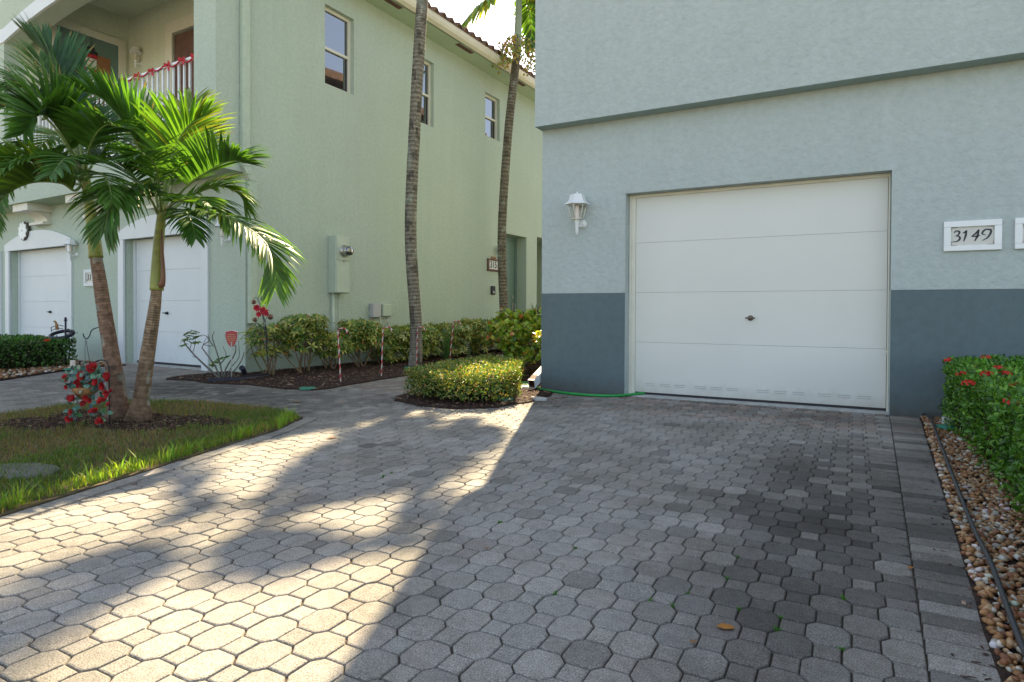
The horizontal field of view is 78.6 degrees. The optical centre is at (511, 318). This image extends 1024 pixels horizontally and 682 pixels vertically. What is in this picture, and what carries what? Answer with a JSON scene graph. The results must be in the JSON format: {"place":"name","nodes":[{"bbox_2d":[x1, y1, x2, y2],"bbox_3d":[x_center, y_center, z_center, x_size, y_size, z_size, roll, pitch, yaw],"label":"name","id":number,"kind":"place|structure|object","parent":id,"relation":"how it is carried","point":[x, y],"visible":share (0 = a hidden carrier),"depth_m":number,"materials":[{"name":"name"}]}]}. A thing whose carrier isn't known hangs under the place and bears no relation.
{"place":"outdoors","nodes":[
{"label":"outdoors","id":0,"kind":"place"},
{"bbox_2d":[0,360,125,380],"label":"gravel bed","id":1,"kind":"object","parent":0,"point":[26,375],"visible":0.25,"depth_m":9.45,"materials":[{"name":"gravel"}]},
{"bbox_2d":[0,333,77,369],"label":"hedge","id":2,"kind":"object","parent":1,"relation":"on","point":[23,350],"visible":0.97,"depth_m":10.14,"materials":[{"name":"green plant"}]},
{"bbox_2d":[48,317,74,365],"bbox_3d":[-7.611,0.411,10.590,0.432,0.860,0.363,1,1,29],"label":"birdbath","id":3,"kind":"object","parent":1,"relation":"on","point":[70,332],"visible":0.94,"depth_m":10.59,"materials":[{"name":"black metal"}]},
{"bbox_2d":[0,397,302,516],"bbox_3d":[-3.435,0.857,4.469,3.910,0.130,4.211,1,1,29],"label":"grass","id":4,"kind":"structure","parent":0,"point":[285,417],"depth_m":4.53,"materials":[{"name":"green plant"}]},
{"bbox_2d":[0,463,60,480],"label":"stone","id":5,"kind":"object","parent":4,"relation":"on","point":[32,468],"visible":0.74,"depth_m":3.74,"materials":[{"name":"grey stone"}]},
{"bbox_2d":[0,11,147,421],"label":"palm tree","id":6,"kind":"object","parent":4,"relation":"on","point":[75,116],"visible":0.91,"depth_m":5.22,"materials":[{"name":"green plant"}]},
{"bbox_2d":[59,360,112,425],"bbox_3d":[-3.521,0.637,5.219,0.473,0.571,0.250,0,1,8],"label":"flower stand","id":7,"kind":"object","parent":4,"relation":"on","point":[86,392],"visible":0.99,"depth_m":5.16,"materials":[{"name":"red plant"}]},
{"bbox_2d":[61,64,310,422],"bbox_3d":[-3.196,-0.673,5.607,2.948,3.279,1.731,1,1,29],"label":"palm tree","id":8,"kind":"object","parent":4,"relation":"on","point":[178,144],"visible":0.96,"depth_m":5.25,"materials":[{"name":"green plant"}]},
{"bbox_2d":[166,349,502,390],"bbox_3d":[-0.321,0.823,14.653,2.962,0.030,14.595,1,1,29],"label":"planting bed","id":9,"kind":"object","parent":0,"point":[353,382],"visible":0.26,"depth_m":9.21,"materials":[{"name":"soil"}]},
{"bbox_2d":[179,330,243,377],"bbox_3d":[-4.288,0.525,8.896,0.920,0.718,0.228,0,1,3],"label":"bare shrub","id":10,"kind":"object","parent":9,"relation":"on","point":[195,342],"visible":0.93,"depth_m":8.89,"materials":[{"name":"green plant"}]},
{"bbox_2d":[225,330,237,376],"bbox_3d":[-3.927,0.522,8.752,0.176,0.713,0.022,0,1,0],"label":"yard sign","id":11,"kind":"object","parent":9,"relation":"on","point":[231,337],"visible":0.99,"depth_m":8.74,"materials":[{"name":"red metal"}]},
{"bbox_2d":[209,373,268,381],"bbox_3d":[-3.780,0.849,8.789,0.270,0.076,0.907,1,1,35],"label":"drain pipe","id":12,"kind":"object","parent":9,"relation":"on","point":[258,376],"visible":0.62,"depth_m":8.61,"materials":[{"name":"black plastic"}]},
{"bbox_2d":[251,296,272,372],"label":"flowering plant","id":13,"kind":"object","parent":9,"relation":"on","point":[263,310],"visible":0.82,"depth_m":8.98,"materials":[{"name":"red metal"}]},
{"bbox_2d":[238,323,295,374],"bbox_3d":[-3.623,0.472,9.343,0.736,0.826,0.909,1,1,29],"label":"shrub","id":14,"kind":"object","parent":9,"relation":"on","point":[271,330],"visible":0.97,"depth_m":9.27,"materials":[{"name":"green plant"}]},
{"bbox_2d":[274,313,331,372],"bbox_3d":[-3.269,0.392,9.831,0.925,0.978,0.983,1,1,29],"label":"shrub","id":15,"kind":"object","parent":9,"relation":"on","point":[301,334],"visible":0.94,"depth_m":9.66,"materials":[{"name":"green plant"}]},
{"bbox_2d":[299,386,315,389],"bbox_3d":[-2.561,0.875,7.838,0.202,0.024,0.202,1,1,29],"label":"valve lid","id":16,"kind":"object","parent":9,"relation":"on","point":[306,388],"visible":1,"depth_m":7.78,"materials":[{"name":"green plastic"}]},
{"bbox_2d":[306,331,355,368],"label":"shrub","id":17,"kind":"object","parent":9,"relation":"on","point":[332,344],"visible":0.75,"depth_m":10.20,"materials":[{"name":"green plant"}]},
{"bbox_2d":[337,327,347,380],"bbox_3d":[-2.293,0.517,8.528,0.151,0.780,0.019,-3,0,9],"label":"candy cane","id":18,"kind":"object","parent":9,"relation":"on","point":[339,349],"visible":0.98,"depth_m":8.53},
{"bbox_2d":[335,317,385,366],"bbox_3d":[-2.646,0.426,10.865,0.870,0.892,0.970,1,1,29],"label":"shrub","id":19,"kind":"object","parent":9,"relation":"on","point":[360,327],"visible":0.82,"depth_m":10.67,"materials":[{"name":"green plant"}]},
{"bbox_2d":[363,325,409,363],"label":"shrub","id":20,"kind":"object","parent":9,"relation":"on","point":[391,343],"visible":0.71,"depth_m":11.36,"materials":[{"name":"green plant"}]},
{"bbox_2d":[381,326,391,375],"bbox_3d":[-1.866,0.513,9.303,0.152,0.785,0.019,2,1,0],"label":"candy cane","id":21,"kind":"object","parent":9,"relation":"on","point":[382,347],"visible":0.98,"depth_m":9.29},
{"bbox_2d":[405,0,427,366],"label":"palm tree","id":22,"kind":"object","parent":9,"relation":"on","point":[413,287],"visible":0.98,"depth_m":10.91,"materials":[{"name":"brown plant"}]},
{"bbox_2d":[393,323,444,359],"bbox_3d":[-1.854,0.467,12.191,1.121,0.786,1.174,1,1,29],"label":"shrub","id":23,"kind":"object","parent":9,"relation":"on","point":[430,332],"visible":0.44,"depth_m":11.99,"materials":[{"name":"green plant"}]},
{"bbox_2d":[416,326,424,366],"bbox_3d":[-1.591,0.513,10.879,0.144,0.746,0.018,1,1,3],"label":"candy cane","id":24,"kind":"object","parent":9,"relation":"on","point":[417,342],"visible":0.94,"depth_m":10.88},
{"bbox_2d":[423,321,475,357],"bbox_3d":[-1.335,0.456,13.175,1.247,0.788,1.147,0,1,-33],"label":"shrub","id":25,"kind":"object","parent":9,"relation":"on","point":[458,330],"visible":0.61,"depth_m":12.95,"materials":[{"name":"green plant"}]},
{"bbox_2d":[449,320,460,359],"bbox_3d":[-1.093,0.461,12.019,0.164,0.845,0.021,5,1,5],"label":"candy cane","id":26,"kind":"object","parent":9,"relation":"on","point":[452,336],"visible":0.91,"depth_m":12.02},
{"bbox_2d":[457,317,501,354],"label":"shrub","id":27,"kind":"object","parent":9,"relation":"on","point":[478,325],"visible":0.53,"depth_m":13.72,"materials":[{"name":"green plant"}]},
{"bbox_2d":[461,0,534,351],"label":"palm tree","id":28,"kind":"object","parent":9,"relation":"on","point":[524,14],"visible":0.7,"depth_m":14.92,"materials":[{"name":"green plant"}]},
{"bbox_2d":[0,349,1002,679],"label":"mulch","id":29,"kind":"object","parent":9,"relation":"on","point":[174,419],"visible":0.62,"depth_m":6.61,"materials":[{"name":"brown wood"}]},
{"bbox_2d":[239,365,246,375],"bbox_3d":[-3.818,0.774,8.880,0.091,0.208,0.106,0,1,8],"label":"garden spotlight","id":30,"kind":"object","parent":29,"relation":"on","point":[242,368],"visible":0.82,"depth_m":8.87,"materials":[{"name":"black metal"}]},
{"bbox_2d":[480,325,529,349],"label":"shrub","id":31,"kind":"object","parent":9,"relation":"on","point":[501,337],"visible":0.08,"depth_m":14.91,"materials":[{"name":"green plant"}]},
{"bbox_2d":[434,325,458,359],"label":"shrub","id":32,"kind":"object","parent":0,"point":[446,342],"visible":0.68,"depth_m":12.23,"materials":[{"name":"green plant"}]},
{"bbox_2d":[394,363,552,408],"bbox_3d":[2.096,0.853,13.246,2.493,0.030,14.808,1,1,27],"label":"planting bed","id":33,"kind":"object","parent":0,"point":[482,406],"visible":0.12,"depth_m":6.76,"materials":[{"name":"soil"}]},
{"bbox_2d":[404,353,525,402],"bbox_3d":[-0.346,0.701,7.768,1.348,0.416,2.636,0,1,16],"label":"hedge","id":34,"kind":"object","parent":33,"relation":"on","point":[489,377],"visible":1,"depth_m":6.81,"materials":[{"name":"green plant"}]},
{"bbox_2d":[497,397,513,400],"bbox_3d":[-0.089,0.896,6.938,0.224,0.027,0.224,1,1,29],"label":"valve lid","id":35,"kind":"object","parent":33,"relation":"on","point":[507,398],"visible":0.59,"depth_m":6.89,"materials":[{"name":"green plastic"}]},
{"bbox_2d":[486,307,540,375],"bbox_3d":[0.489,0.360,9.715,1.419,1.093,1.647,1,1,29],"label":"shrub","id":36,"kind":"object","parent":33,"relation":"on","point":[512,342],"visible":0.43,"depth_m":9.48,"materials":[{"name":"green plant"}]},
{"bbox_2d":[428,0,534,74],"label":"sky","id":37,"kind":"structure","parent":0,"point":[499,23],"materials":[{"name":"white"}]},
{"bbox_2d":[0,354,1000,681],"bbox_3d":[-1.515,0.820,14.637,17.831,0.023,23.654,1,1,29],"label":"driveway","id":38,"kind":"structure","parent":0,"point":[78,564],"depth_m":2.59,"materials":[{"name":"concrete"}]},
{"bbox_2d":[63,360,75,369],"bbox_3d":[-7.106,0.755,10.035,0.180,0.150,0.180,1,1,29],"label":"garden spotlight","id":39,"kind":"object","parent":38,"relation":"on","point":[72,362],"visible":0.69,"depth_m":10.05,"materials":[{"name":"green plastic"}]},
{"bbox_2d":[83,327,98,362],"bbox_3d":[-6.907,0.498,10.402,0.471,0.698,0.023,0,1,1],"label":"shepherd hook","id":40,"kind":"object","parent":38,"relation":"on","point":[86,341],"visible":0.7,"depth_m":10.40,"materials":[{"name":"black metal"}]},
{"bbox_2d":[0,0,542,372],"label":"townhouse","id":41,"kind":"structure","parent":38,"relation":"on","point":[330,87],"depth_m":12.17,"materials":[{"name":"green paint"}]},
{"bbox_2d":[18,221,28,240],"bbox_3d":[-10.459,-1.864,13.376,0.410,0.410,0.053,1,1,31],"label":"wall plaque","id":42,"kind":"object","parent":41,"relation":"attached to","point":[23,229],"depth_m":13.33,"materials":[{"name":"grey stone"}]},
{"bbox_2d":[4,230,73,358],"bbox_3d":[-9.969,-0.526,13.286,2.980,2.650,0.265,1,1,31],"label":"garage door","id":43,"kind":"structure","parent":41,"relation":"in","point":[45,276],"depth_m":13.42,"materials":[{"name":"white paint"}]},
{"bbox_2d":[63,238,77,260],"bbox_3d":[-8.668,-1.353,12.270,0.228,0.444,0.264,1,1,31],"label":"wall lantern","id":44,"kind":"object","parent":41,"relation":"attached to","point":[70,242],"depth_m":12.25,"materials":[{"name":"white metal"}]},
{"bbox_2d":[48,19,125,164],"bbox_3d":[-9.175,-4.516,13.557,0.045,3.490,1.520,1,1,31],"label":"balcony door","id":45,"kind":"structure","parent":41,"relation":"in","point":[111,51],"depth_m":13.77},
{"bbox_2d":[83,269,92,285],"bbox_3d":[-8.115,-0.778,12.056,0.520,0.320,0.030,1,1,31],"label":"house number sign","id":46,"kind":"object","parent":41,"relation":"attached to","point":[87,278],"visible":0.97,"depth_m":12.11,"materials":[{"name":"white paint"}]},
{"bbox_2d":[86,46,97,83],"bbox_3d":[-9.130,-5.576,13.556,0.048,1.050,0.280,1,1,31],"label":"snowman banner","id":47,"kind":"object","parent":41,"relation":"hanging from","point":[94,55],"visible":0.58,"depth_m":13.58,"materials":[{"name":"white fabric"}]},
{"bbox_2d":[129,46,142,67],"bbox_3d":[-8.373,-5.805,13.906,0.247,0.480,0.285,1,1,31],"label":"wall lantern","id":48,"kind":"object","parent":41,"relation":"attached to","point":[135,50],"depth_m":13.88,"materials":[{"name":"white metal"}]},
{"bbox_2d":[134,72,148,80],"bbox_3d":[-6.127,-4.005,10.326,0.424,0.145,0.045,1,1,31],"label":"ribbon bow","id":49,"kind":"object","parent":41,"relation":"attached to","point":[136,75],"visible":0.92,"depth_m":10.35,"materials":[{"name":"red fabric"}]},
{"bbox_2d":[148,66,163,76],"bbox_3d":[-5.767,-3.996,10.111,0.423,0.149,0.045,1,1,31],"label":"ribbon bow","id":50,"kind":"object","parent":41,"relation":"attached to","point":[151,71],"visible":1,"depth_m":10.14,"materials":[{"name":"red fabric"}]},
{"bbox_2d":[118,213,209,370],"bbox_3d":[-6.038,-0.481,10.935,2.720,2.650,0.265,1,1,31],"label":"garage door","id":51,"kind":"structure","parent":41,"relation":"in","point":[185,303],"depth_m":10.98,"materials":[{"name":"white paint"}]},
{"bbox_2d":[163,61,178,70],"bbox_3d":[-5.380,-4.002,9.880,0.425,0.175,0.045,1,1,31],"label":"ribbon bow","id":52,"kind":"object","parent":41,"relation":"attached to","point":[167,64],"visible":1,"depth_m":9.92,"materials":[{"name":"red fabric"}]},
{"bbox_2d":[165,13,193,121],"bbox_3d":[-5.494,-4.515,12.306,4.550,3.550,0.050,1,1,31],"label":"sliding door","id":53,"kind":"structure","parent":41,"relation":"in","point":[179,33],"depth_m":13.21,"materials":[{"name":"metal"}]},
{"bbox_2d":[178,56,193,65],"bbox_3d":[-5.037,-3.999,9.674,0.425,0.159,0.045,1,1,31],"label":"ribbon bow","id":54,"kind":"object","parent":41,"relation":"attached to","point":[183,60],"visible":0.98,"depth_m":9.71,"materials":[{"name":"red fabric"}]},
{"bbox_2d":[214,220,230,245],"bbox_3d":[-4.549,-1.345,9.805,0.228,0.444,0.263,1,1,31],"label":"wall lantern","id":55,"kind":"object","parent":41,"relation":"attached to","point":[221,236],"depth_m":9.79,"materials":[{"name":"white metal"}]},
{"bbox_2d":[240,0,256,323],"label":"downspout","id":56,"kind":"object","parent":41,"relation":"attached to","point":[246,169],"visible":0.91,"depth_m":9.60,"materials":[{"name":"metal"}]},
{"bbox_2d":[325,7,349,93],"bbox_3d":[-3.223,-4.842,11.379,0.070,1.400,0.695,1,1,31],"label":"window","id":57,"kind":"structure","parent":41,"relation":"in","point":[337,28],"depth_m":11.44,"materials":[{"name":"clear glass"}]},
{"bbox_2d":[328,235,353,362],"bbox_3d":[-3.028,-0.331,11.172,0.386,2.270,0.330,1,1,31],"label":"meter cabinet","id":58,"kind":"object","parent":41,"relation":"attached to","point":[340,250],"visible":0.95,"depth_m":11.10,"materials":[{"name":"metal"}]},
{"bbox_2d":[369,303,380,356],"bbox_3d":[-2.647,0.230,12.080,0.120,1.030,0.229,1,1,31],"label":"utility box","id":59,"kind":"object","parent":41,"relation":"attached to","point":[374,309],"visible":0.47,"depth_m":12.00,"materials":[{"name":"grey plastic"}]},
{"bbox_2d":[371,302,391,357],"bbox_3d":[-2.572,0.238,12.233,0.090,1.110,0.551,1,1,31],"label":"utility box","id":60,"kind":"object","parent":41,"relation":"attached to","point":[386,309],"visible":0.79,"depth_m":12.29,"materials":[{"name":"paint"}]},
{"bbox_2d":[421,61,430,125],"bbox_3d":[-1.999,-4.861,13.425,0.070,1.400,0.704,1,1,31],"label":"window","id":61,"kind":"structure","parent":41,"relation":"in","point":[425,110],"depth_m":13.64,"materials":[{"name":"clear glass"}]},
{"bbox_2d":[485,94,496,139],"bbox_3d":[-0.596,-5.050,15.771,0.070,1.065,0.672,1,1,31],"label":"window","id":62,"kind":"structure","parent":41,"relation":"in","point":[490,103],"depth_m":15.88,"materials":[{"name":"clear glass"}]},
{"bbox_2d":[487,256,497,271],"bbox_3d":[-0.457,-1.365,15.789,0.040,0.370,0.590,1,1,31],"label":"house number sign","id":63,"kind":"object","parent":41,"relation":"attached to","point":[492,264],"visible":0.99,"depth_m":15.71,"materials":[{"name":"ceramic"}]},
{"bbox_2d":[491,286,494,294],"bbox_3d":[-0.474,-0.700,15.765,0.048,0.220,0.180,1,1,31],"label":"door bell","id":64,"kind":"object","parent":41,"relation":"attached to","point":[492,290],"depth_m":15.73,"materials":[{"name":"black plastic"}]},
{"bbox_2d":[506,236,516,319],"bbox_3d":[-0.160,-0.712,16.917,0.125,3.020,1.160,1,1,31],"label":"door","id":65,"kind":"structure","parent":41,"relation":"in","point":[511,242],"depth_m":17.23,"materials":[{"name":"metal"}]},
{"bbox_2d":[531,396,547,400],"bbox_3d":[0.296,0.892,6.934,0.206,0.037,0.106,1,1,29],"label":"stone","id":66,"kind":"object","parent":38,"relation":"on","point":[535,398],"visible":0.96,"depth_m":6.89,"materials":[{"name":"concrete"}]},
{"bbox_2d":[521,382,644,396],"bbox_3d":[0.766,0.880,7.934,0.994,0.053,1.668,0,1,-26],"label":"garden hose","id":67,"kind":"object","parent":38,"relation":"on","point":[598,395],"visible":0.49,"depth_m":7.33,"materials":[{"name":"green rubber"}]},
{"bbox_2d":[382,471,846,651],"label":"joint weeds","id":68,"kind":"object","parent":38,"relation":"on","point":[780,616],"visible":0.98,"depth_m":2.14,"materials":[{"name":"green plant"}]},
{"bbox_2d":[717,623,734,628],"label":"fallen leaf","id":69,"kind":"object","parent":38,"relation":"on","point":[725,626],"visible":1,"depth_m":1.97,"materials":[{"name":"brown plant"}]},
{"bbox_2d":[535,0,1023,417],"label":"townhouse","id":70,"kind":"structure","parent":38,"relation":"on","point":[777,194],"depth_m":6.60,"materials":[{"name":"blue paint"}]},
{"bbox_2d":[528,367,540,387],"bbox_3d":[0.397,0.089,8.047,0.095,1.566,0.660,1,1,29],"label":"downspout","id":71,"kind":"object","parent":70,"relation":"attached to","point":[534,380],"visible":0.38,"depth_m":7.85,"materials":[{"name":"white metal"}]},
{"bbox_2d":[564,192,589,234],"bbox_3d":[0.781,-1.260,7.506,0.268,0.522,0.310,1,1,29],"label":"wall lantern","id":72,"kind":"object","parent":70,"relation":"attached to","point":[576,200],"depth_m":7.48,"materials":[{"name":"white metal"}]},
{"bbox_2d":[628,173,890,411],"bbox_3d":[2.586,-0.262,6.867,2.671,2.382,0.103,1,1,29],"label":"garage door","id":73,"kind":"structure","parent":70,"relation":"in","point":[772,292],"depth_m":6.78,"materials":[{"name":"paint"}]},
{"bbox_2d":[943,219,1001,251],"bbox_3d":[4.240,-0.760,5.759,0.435,0.276,0.032,1,1,29],"label":"house number sign","id":74,"kind":"object","parent":70,"relation":"attached to","point":[973,235],"visible":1,"depth_m":5.75,"materials":[{"name":"white ceramic"}]},
{"bbox_2d":[1014,218,1023,248],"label":"house number sign","id":75,"kind":"object","parent":70,"relation":"attached to","point":[1019,233],"visible":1,"depth_m":5.58,"materials":[{"name":"white ceramic"}]},
{"bbox_2d":[920,416,1023,681],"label":"gravel bed","id":76,"kind":"object","parent":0,"point":[1004,673],"visible":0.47,"depth_m":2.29,"materials":[{"name":"gravel"}]},
{"bbox_2d":[935,417,957,429],"bbox_3d":[3.691,0.890,5.308,0.180,0.085,0.180,1,1,29],"label":"garden spotlight","id":77,"kind":"object","parent":76,"relation":"on","point":[943,425],"visible":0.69,"depth_m":5.30,"materials":[{"name":"green plastic"}]},
{"bbox_2d":[922,412,1023,656],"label":"drip line","id":78,"kind":"object","parent":76,"relation":"on","point":[1011,617],"visible":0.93,"depth_m":2.40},
{"bbox_2d":[938,354,1023,519],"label":"hedge","id":79,"kind":"object","parent":76,"relation":"on","point":[983,394],"visible":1,"depth_m":3.94,"materials":[{"name":"green plant"}]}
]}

